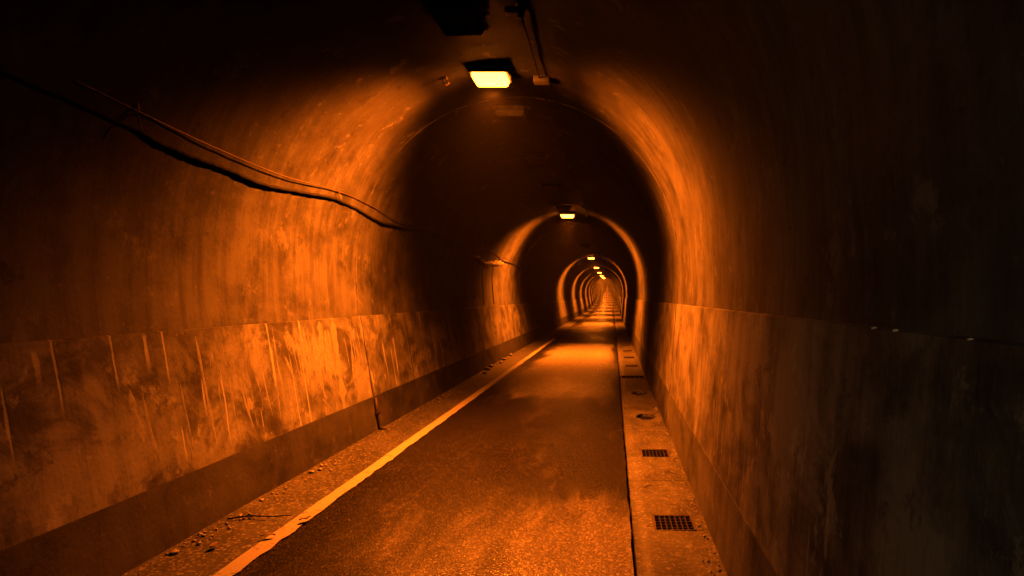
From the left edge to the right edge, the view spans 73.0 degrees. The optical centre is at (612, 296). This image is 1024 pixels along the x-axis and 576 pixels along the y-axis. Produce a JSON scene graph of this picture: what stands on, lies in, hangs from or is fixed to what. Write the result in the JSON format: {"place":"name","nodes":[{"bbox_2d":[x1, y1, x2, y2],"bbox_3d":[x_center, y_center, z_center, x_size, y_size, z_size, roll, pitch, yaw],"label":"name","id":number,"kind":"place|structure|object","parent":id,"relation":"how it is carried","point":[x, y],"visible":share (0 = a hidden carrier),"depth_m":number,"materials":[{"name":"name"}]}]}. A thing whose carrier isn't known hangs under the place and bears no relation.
{"place":"outdoors","nodes":[
{"label":"outdoors","id":0,"kind":"place"},
{"bbox_2d":[121,281,599,575],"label":"verge","id":1,"kind":"structure","parent":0,"point":[242,536],"depth_m":5.87,"materials":[{"name":"concrete"}]},
{"bbox_2d":[169,549,179,554],"bbox_3d":[-2.859,1.663,4.452,0.064,0.030,0.049,0,0,-44],"label":"stone","id":2,"kind":"object","parent":1,"relation":"on","point":[174,551],"visible":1,"depth_m":4.44,"materials":[{"name":"grey stone"}]},
{"bbox_2d":[208,542,218,547],"bbox_3d":[-2.660,1.655,4.550,0.044,0.021,0.100,0,0,4],"label":"leaf","id":3,"kind":"object","parent":1,"relation":"on","point":[213,544],"visible":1,"depth_m":4.55,"materials":[{"name":"brown plant"}]},
{"bbox_2d":[227,514,291,519],"bbox_3d":[-2.663,1.657,5.155,0.452,0.013,0.048,0,0,-10],"label":"twig","id":4,"kind":"object","parent":1,"relation":"on","point":[256,516],"visible":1,"depth_m":5.15,"materials":[{"name":"brown wood"}]},
{"bbox_2d":[150,344,721,574],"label":"grit","id":5,"kind":"object","parent":1,"relation":"on","point":[229,527],"visible":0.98,"depth_m":5.45,"materials":[{"name":"grey gravel"}]},
{"bbox_2d":[232,278,633,575],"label":"road","id":6,"kind":"structure","parent":0,"point":[519,470],"depth_m":5.86,"materials":[{"name":"grey asphalt"}]},
{"bbox_2d":[212,339,554,575],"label":"road line","id":7,"kind":"object","parent":6,"relation":"on","point":[242,561],"visible":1,"depth_m":5.75,"materials":[{"name":"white paint"}]},
{"bbox_2d":[260,532,275,536],"bbox_3d":[-2.400,1.655,4.750,0.100,0.022,0.044,0,0,-17],"label":"leaf","id":8,"kind":"object","parent":7,"relation":"on","point":[268,533],"visible":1,"depth_m":4.75,"materials":[{"name":"brown plant"}]},
{"bbox_2d":[604,279,726,575],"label":"gutter","id":9,"kind":"object","parent":6,"relation":"on","point":[655,487],"visible":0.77,"depth_m":5.82,"materials":[{"name":"concrete"}]},
{"bbox_2d":[620,376,645,377],"bbox_3d":[0.420,1.688,14.200,0.520,0.043,0.440,0,0,0],"label":"drain slot","id":10,"kind":"object","parent":9,"relation":"in","point":[632,376],"visible":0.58,"depth_m":14.40,"materials":[{"name":"metal"}]},
{"bbox_2d":[631,391,647,394],"bbox_3d":[0.460,1.698,11.800,0.280,0.063,0.520,0,0,0],"label":"drain cover","id":11,"kind":"object","parent":9,"relation":"on","point":[638,393],"visible":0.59,"depth_m":11.99,"materials":[{"name":"metal"}]},
{"bbox_2d":[635,413,656,419],"bbox_3d":[0.460,1.698,9.500,0.280,0.063,0.520,0,0,0],"label":"drain cover","id":12,"kind":"object","parent":9,"relation":"on","point":[645,416],"visible":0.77,"depth_m":9.64,"materials":[{"name":"metal"}]},
{"bbox_2d":[640,449,669,456],"bbox_3d":[0.450,1.684,7.290,0.300,0.032,0.340,0,0,0],"label":"drain grate","id":13,"kind":"object","parent":9,"relation":"on","point":[654,452],"visible":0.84,"depth_m":7.32,"materials":[{"name":"metal"}]},
{"bbox_2d":[652,515,695,530],"bbox_3d":[0.450,1.684,5.050,0.300,0.032,0.340,0,0,0],"label":"drain grate","id":14,"kind":"object","parent":9,"relation":"on","point":[671,522],"visible":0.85,"depth_m":5.08,"materials":[{"name":"metal"}]},
{"bbox_2d":[617,359,632,557],"bbox_3d":[-1.100,2.000,29.350,4.200,0.001,61.300,0,0,0],"label":"tunnel bed","id":15,"kind":"object","parent":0,"point":[626,479],"depth_m":7.24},
{"label":"ground","id":16,"kind":"structure","parent":0,"visible":0},
{"bbox_2d":[0,0,1023,575],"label":"tunnel","id":17,"kind":"structure","parent":16,"relation":"on","point":[788,204],"depth_m":4.40,"materials":[{"name":"concrete"}]},
{"bbox_2d":[0,69,523,269],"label":"wall cable","id":18,"kind":"object","parent":17,"relation":"attached to","point":[189,156],"depth_m":5.30,"materials":[{"name":"rubber"}]},
{"bbox_2d":[73,79,512,261],"bbox_3d":[-3.120,-1.294,12.950,0.111,0.417,18.100,0,0,0],"label":"support wire","id":19,"kind":"object","parent":17,"relation":"attached to","point":[137,110],"visible":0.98,"depth_m":5.19,"materials":[{"name":"metal"}]},
{"bbox_2d":[374,397,386,429],"bbox_3d":[-2.930,1.488,8.600,0.162,0.442,0.090,0,0,0],"label":"wall drain pipe","id":20,"kind":"object","parent":17,"relation":"attached to","point":[377,412],"depth_m":8.58,"materials":[{"name":"metal"}]},
{"bbox_2d":[440,76,449,85],"bbox_3d":[-1.846,-2.373,7.520,0.097,0.113,0.060,0,0,0],"label":"ceiling hook","id":21,"kind":"object","parent":17,"relation":"attached to","point":[443,78],"visible":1,"depth_m":7.51,"materials":[{"name":"metal"}]},
{"bbox_2d":[430,6,489,35],"bbox_3d":[-1.350,-2.438,6.040,0.520,0.155,0.410,0,0,0],"label":"ceiling lamp","id":22,"kind":"object","parent":17,"relation":"attached to","point":[460,20],"visible":0.98,"depth_m":5.90,"materials":[{"name":"black metal"}]},
{"bbox_2d":[468,66,514,86],"bbox_3d":[-1.350,-2.438,7.550,0.520,0.155,0.410,0,0,0],"label":"ceiling lamp","id":23,"kind":"object","parent":17,"relation":"attached to","point":[491,76],"visible":0.98,"depth_m":7.41,"materials":[{"name":"yellow glass"}]},
{"bbox_2d":[492,105,530,120],"bbox_3d":[-1.350,-2.438,9.050,0.520,0.155,0.410,0,0,0],"label":"ceiling lamp","id":24,"kind":"object","parent":17,"relation":"attached to","point":[511,112],"visible":0.97,"depth_m":8.90,"materials":[{"name":"grey paint"}]},
{"bbox_2d":[505,0,600,260],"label":"ceiling conduit","id":25,"kind":"object","parent":17,"relation":"attached to","point":[538,79],"visible":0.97,"depth_m":7.63,"materials":[{"name":"grey metal"}]},
{"bbox_2d":[555,205,572,210],"bbox_3d":[-1.350,-2.438,18.700,0.520,0.155,0.410,0,0,0],"label":"ceiling lamp","id":26,"kind":"object","parent":17,"relation":"attached to","point":[563,207],"visible":0.98,"depth_m":18.55,"materials":[{"name":"black metal"}]},
{"bbox_2d":[560,212,575,217],"bbox_3d":[-1.350,-2.438,20.300,0.520,0.155,0.410,0,0,0],"label":"ceiling lamp","id":27,"kind":"object","parent":17,"relation":"attached to","point":[567,214],"visible":1,"depth_m":20.13,"materials":[{"name":"yellow glass"}]},
{"bbox_2d":[567,223,580,227],"bbox_3d":[-1.350,-2.438,23.300,0.520,0.155,0.410,0,0,0],"label":"ceiling lamp","id":28,"kind":"object","parent":17,"relation":"attached to","point":[573,225],"visible":1,"depth_m":23.14,"materials":[{"name":"grey paint"}]}
]}

